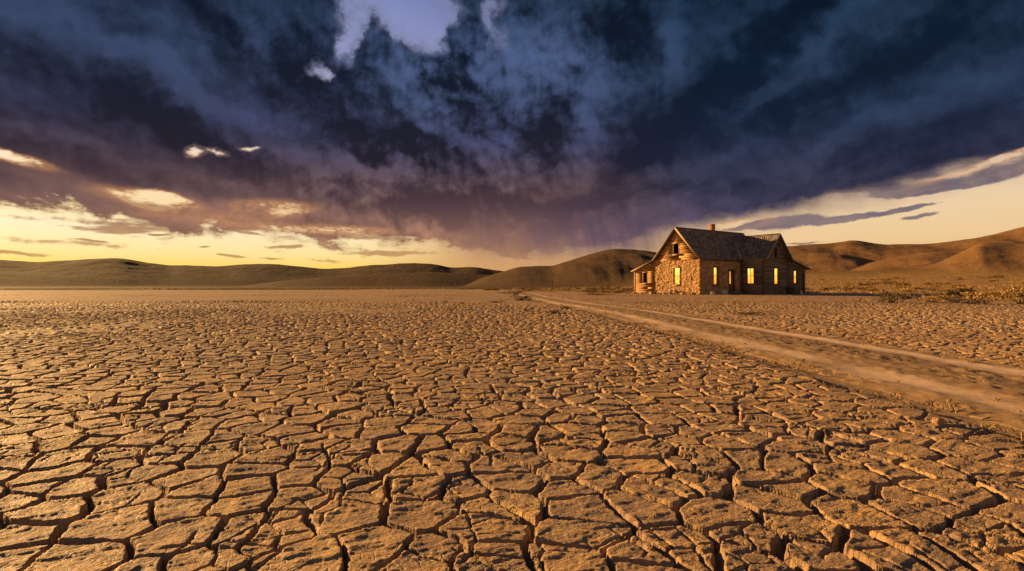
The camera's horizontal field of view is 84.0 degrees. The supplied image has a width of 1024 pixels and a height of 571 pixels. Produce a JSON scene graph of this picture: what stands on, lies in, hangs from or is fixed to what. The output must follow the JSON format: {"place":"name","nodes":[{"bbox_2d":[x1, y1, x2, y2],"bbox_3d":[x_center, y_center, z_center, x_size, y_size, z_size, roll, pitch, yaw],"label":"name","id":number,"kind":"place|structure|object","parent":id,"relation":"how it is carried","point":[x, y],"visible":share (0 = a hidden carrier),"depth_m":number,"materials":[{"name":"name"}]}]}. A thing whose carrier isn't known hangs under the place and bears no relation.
{"place":"outdoors","nodes":[
{"label":"outdoors","id":0,"kind":"place"},
{"bbox_2d":[4,287,546,289],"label":"dry grass","id":1,"kind":"structure","parent":0,"point":[296,289],"depth_m":120.36,"materials":[{"name":"plant"}]},
{"bbox_2d":[0,277,1023,570],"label":"ground","id":2,"kind":"structure","parent":0,"point":[364,429],"depth_m":3.14,"materials":[{"name":"brown soil"}]},
{"bbox_2d":[514,295,532,300],"bbox_3d":[0.543,0.693,32.301,1.314,0.412,1.056,0,0,3],"label":"sagebrush","id":3,"kind":"object","parent":2,"relation":"on","point":[526,297],"visible":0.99,"depth_m":32.12,"materials":[{"name":"brown plant"}]},
{"bbox_2d":[547,309,564,313],"bbox_3d":[1.308,0.794,17.416,0.498,0.157,0.618,0,0,-25],"label":"sagebrush","id":4,"kind":"object","parent":2,"relation":"on","point":[553,311],"visible":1,"depth_m":17.34,"materials":[{"name":"brown plant"}]},
{"bbox_2d":[584,293,618,294],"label":"sagebrush","id":5,"kind":"object","parent":2,"relation":"on","point":[598,294],"visible":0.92,"depth_m":50.02,"materials":[{"name":"brown plant"}]},
{"bbox_2d":[597,289,608,292],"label":"golden brush","id":6,"kind":"object","parent":2,"relation":"on","point":[602,291],"visible":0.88,"depth_m":65.59,"materials":[{"name":"brown plant"}]},
{"bbox_2d":[313,293,905,307],"bbox_3d":[10.001,0.759,40.834,51.791,0.257,37.846,0,0,0],"label":"dry stubble","id":7,"kind":"object","parent":2,"relation":"on","point":[722,304],"visible":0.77,"depth_m":29.99,"materials":[{"name":"brown plant"}]},
{"bbox_2d":[606,288,624,292],"bbox_3d":[11.761,0.592,64.725,2.192,0.596,2.424,0,0,19],"label":"golden brush","id":8,"kind":"object","parent":2,"relation":"on","point":[618,290],"visible":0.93,"depth_m":64.37,"materials":[{"name":"brown plant"}]},
{"bbox_2d":[625,292,693,294],"bbox_3d":[14.410,0.771,55.872,1.098,0.177,8.472,0,0,-36],"label":"dry stubble","id":9,"kind":"object","parent":2,"relation":"on","point":[655,293],"visible":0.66,"depth_m":56.73,"materials":[{"name":"brown plant"}]},
{"bbox_2d":[631,224,810,294],"bbox_3d":[21.679,-2.550,58.943,15.046,7.400,11.140,0,0,-35],"label":"farmhouse","id":10,"kind":"object","parent":2,"relation":"on","point":[698,261],"visible":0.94,"depth_m":55.53,"materials":[{"name":"stone"}]},
{"bbox_2d":[672,267,680,285],"bbox_3d":[15.898,-0.893,54.836,0.305,1.845,0.990,0,0,-35],"label":"window","id":11,"kind":"structure","parent":10,"relation":"in","point":[676,270],"depth_m":55.02,"materials":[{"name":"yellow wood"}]},
{"bbox_2d":[712,266,719,285],"bbox_3d":[19.313,-0.902,54.021,1.010,1.825,0.305,0,0,-35],"label":"window","id":12,"kind":"structure","parent":10,"relation":"in","point":[715,268],"depth_m":54.16,"materials":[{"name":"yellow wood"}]},
{"bbox_2d":[728,269,735,291],"bbox_3d":[21.402,-0.270,55.516,1.180,2.640,0.320,0,0,-35],"label":"door","id":13,"kind":"structure","parent":10,"relation":"in","point":[731,271],"depth_m":55.71,"materials":[{"name":"brown wood"}]},
{"bbox_2d":[745,267,754,284],"bbox_3d":[23.256,-0.930,55.484,0.195,1.720,1.000,0,0,-35],"label":"window","id":14,"kind":"structure","parent":10,"relation":"in","point":[749,270],"depth_m":55.51,"materials":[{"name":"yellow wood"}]},
{"bbox_2d":[774,267,778,284],"bbox_3d":[25.830,-0.935,55.686,0.940,1.710,0.147,0,0,-35],"label":"window","id":15,"kind":"structure","parent":10,"relation":"in","point":[776,269],"depth_m":55.84,"materials":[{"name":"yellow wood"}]},
{"bbox_2d":[793,270,797,283],"bbox_3d":[28.765,-0.885,57.840,0.780,1.410,0.147,0,0,-35],"label":"window","id":16,"kind":"structure","parent":10,"relation":"in","point":[794,273],"depth_m":57.88,"materials":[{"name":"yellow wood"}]},
{"bbox_2d":[800,272,804,292],"bbox_3d":[29.918,-0.265,58.687,1.020,2.330,0.200,0,0,-35],"label":"door","id":17,"kind":"structure","parent":10,"relation":"in","point":[802,274],"depth_m":58.83,"materials":[{"name":"brown wood"}]},
{"bbox_2d":[720,290,727,294],"bbox_3d":[19.838,0.677,53.173,0.667,0.608,0.478,-6,-7,8],"label":"block stone","id":18,"kind":"object","parent":2,"relation":"on","point":[724,292],"visible":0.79,"depth_m":52.98,"materials":[{"name":"grey stone"}]},
{"bbox_2d":[728,292,742,293],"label":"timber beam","id":19,"kind":"structure","parent":2,"relation":"on","point":[735,292],"depth_m":53.46,"materials":[{"name":"brown wood"}]},
{"bbox_2d":[733,311,771,314],"bbox_3d":[7.086,0.798,16.642,1.118,0.140,0.819,0,0,43],"label":"sagebrush","id":20,"kind":"object","parent":2,"relation":"on","point":[751,313],"visible":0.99,"depth_m":16.65,"materials":[{"name":"brown plant"}]},
{"bbox_2d":[513,293,1023,440],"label":"dry stubble","id":21,"kind":"object","parent":2,"relation":"on","point":[890,393],"visible":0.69,"depth_m":6.63,"materials":[{"name":"brown plant"}]},
{"bbox_2d":[523,276,1023,292],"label":"dry grass","id":22,"kind":"structure","parent":2,"relation":"on","point":[886,290],"depth_m":80.92,"materials":[{"name":"plant"}]},
{"bbox_2d":[788,287,799,293],"bbox_3d":[28.077,0.480,56.683,1.010,0.740,0.710,0,0,-35],"label":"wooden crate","id":23,"kind":"object","parent":2,"relation":"on","point":[792,290],"visible":0.85,"depth_m":56.49,"materials":[{"name":"brown wood"}]},
{"bbox_2d":[837,287,854,290],"bbox_3d":[38.180,0.397,64.941,2.073,0.533,1.789,0,0,13],"label":"golden brush","id":24,"kind":"object","parent":2,"relation":"on","point":[843,289],"visible":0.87,"depth_m":64.71,"materials":[{"name":"brown plant"}]},
{"bbox_2d":[871,288,910,302],"bbox_3d":[18.552,0.522,27.731,1.123,0.788,1.533,0,0,-12],"label":"sagebrush","id":25,"kind":"object","parent":2,"relation":"on","point":[891,297],"visible":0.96,"depth_m":27.76,"materials":[{"name":"brown plant"}]},
{"bbox_2d":[881,291,928,298],"bbox_3d":[24.892,0.640,35.958,2.497,0.581,2.091,0,0,40],"label":"sagebrush","id":26,"kind":"object","parent":2,"relation":"on","point":[902,295],"visible":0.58,"depth_m":35.93,"materials":[{"name":"brown plant"}]},
{"bbox_2d":[898,287,915,291],"bbox_3d":[40.872,0.454,58.818,1.675,0.565,1.966,0,0,18],"label":"golden brush","id":27,"kind":"object","parent":2,"relation":"on","point":[901,289],"visible":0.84,"depth_m":58.62,"materials":[{"name":"brown plant"}]},
{"bbox_2d":[916,298,947,301],"bbox_3d":[21.003,0.731,28.380,1.196,0.268,1.392,0,0,-31],"label":"golden brush","id":28,"kind":"object","parent":2,"relation":"on","point":[942,300],"visible":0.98,"depth_m":28.36,"materials":[{"name":"brown plant"}]},
{"bbox_2d":[923,294,951,300],"bbox_3d":[24.076,0.660,32.169,1.002,0.436,1.369,0,0,3],"label":"golden brush","id":29,"kind":"object","parent":2,"relation":"on","point":[935,296],"visible":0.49,"depth_m":32.18,"materials":[{"name":"brown plant"}]},
{"bbox_2d":[931,417,944,425],"bbox_3d":[2.601,0.833,3.470,0.075,0.055,0.058,13,0,-28],"label":"mud clod","id":30,"kind":"object","parent":2,"relation":"on","point":[937,421],"visible":0.92,"depth_m":3.45,"materials":[{"name":"brown soil"}]},
{"bbox_2d":[937,296,968,302],"bbox_3d":[22.029,0.703,28.494,1.546,0.388,1.259,0,0,-29],"label":"sagebrush","id":31,"kind":"object","parent":2,"relation":"on","point":[954,299],"visible":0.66,"depth_m":28.40,"materials":[{"name":"brown plant"}]},
{"bbox_2d":[946,287,976,295],"bbox_3d":[35.885,0.506,45.380,1.351,0.817,2.062,0,0,-43],"label":"golden brush","id":32,"kind":"object","parent":2,"relation":"on","point":[965,290],"visible":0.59,"depth_m":45.33,"materials":[{"name":"brown plant"}]},
{"bbox_2d":[943,294,992,304],"bbox_3d":[21.280,0.646,26.646,1.999,0.508,1.798,0,0,36],"label":"sagebrush","id":33,"kind":"object","parent":2,"relation":"on","point":[975,301],"visible":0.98,"depth_m":26.50,"materials":[{"name":"brown plant"}]},
{"bbox_2d":[960,291,987,296],"bbox_3d":[33.385,0.654,41.036,1.512,0.513,1.786,0,0,-31],"label":"golden brush","id":34,"kind":"object","parent":2,"relation":"on","point":[970,294],"visible":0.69,"depth_m":41.09,"materials":[{"name":"yellow plant"}]},
{"bbox_2d":[984,290,1022,297],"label":"golden brush","id":35,"kind":"object","parent":2,"relation":"on","point":[1004,294],"visible":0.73,"depth_m":37.08,"materials":[{"name":"yellow plant"}]},
{"bbox_2d":[995,290,1023,303],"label":"sagebrush","id":36,"kind":"object","parent":2,"relation":"on","point":[1020,301],"visible":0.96,"depth_m":26.54,"materials":[{"name":"brown plant"}]},
{"bbox_2d":[995,287,1023,296],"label":"golden brush","id":37,"kind":"object","parent":2,"relation":"on","point":[1013,289],"visible":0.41,"depth_m":40.00,"materials":[{"name":"yellow plant"}]},
{"bbox_2d":[0,227,1023,289],"bbox_3d":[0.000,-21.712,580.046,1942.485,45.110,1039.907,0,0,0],"label":"hills","id":38,"kind":"structure","parent":0,"point":[1001,253],"depth_m":354.53,"materials":[{"name":"brown soil"}]},
{"bbox_2d":[0,0,1023,270],"label":"sky","id":39,"kind":"structure","parent":0,"point":[500,135],"materials":[{"name":"blue"}]},
{"bbox_2d":[458,290,1023,430],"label":"dirt road","id":40,"kind":"structure","parent":0,"point":[921,380],"depth_m":6.35,"materials":[{"name":"brown soil"}]},
{"bbox_2d":[508,289,524,293],"bbox_3d":[0.409,0.636,56.236,1.743,0.545,1.552,0,0,-37],"label":"sagebrush","id":41,"kind":"object","parent":40,"relation":"on","point":[519,291],"visible":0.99,"depth_m":56.21,"materials":[{"name":"brown plant"}]},
{"bbox_2d":[853,290,1023,302],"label":"dry grass","id":42,"kind":"structure","parent":0,"point":[968,296],"depth_m":35.62,"materials":[{"name":"plant"}]}
]}

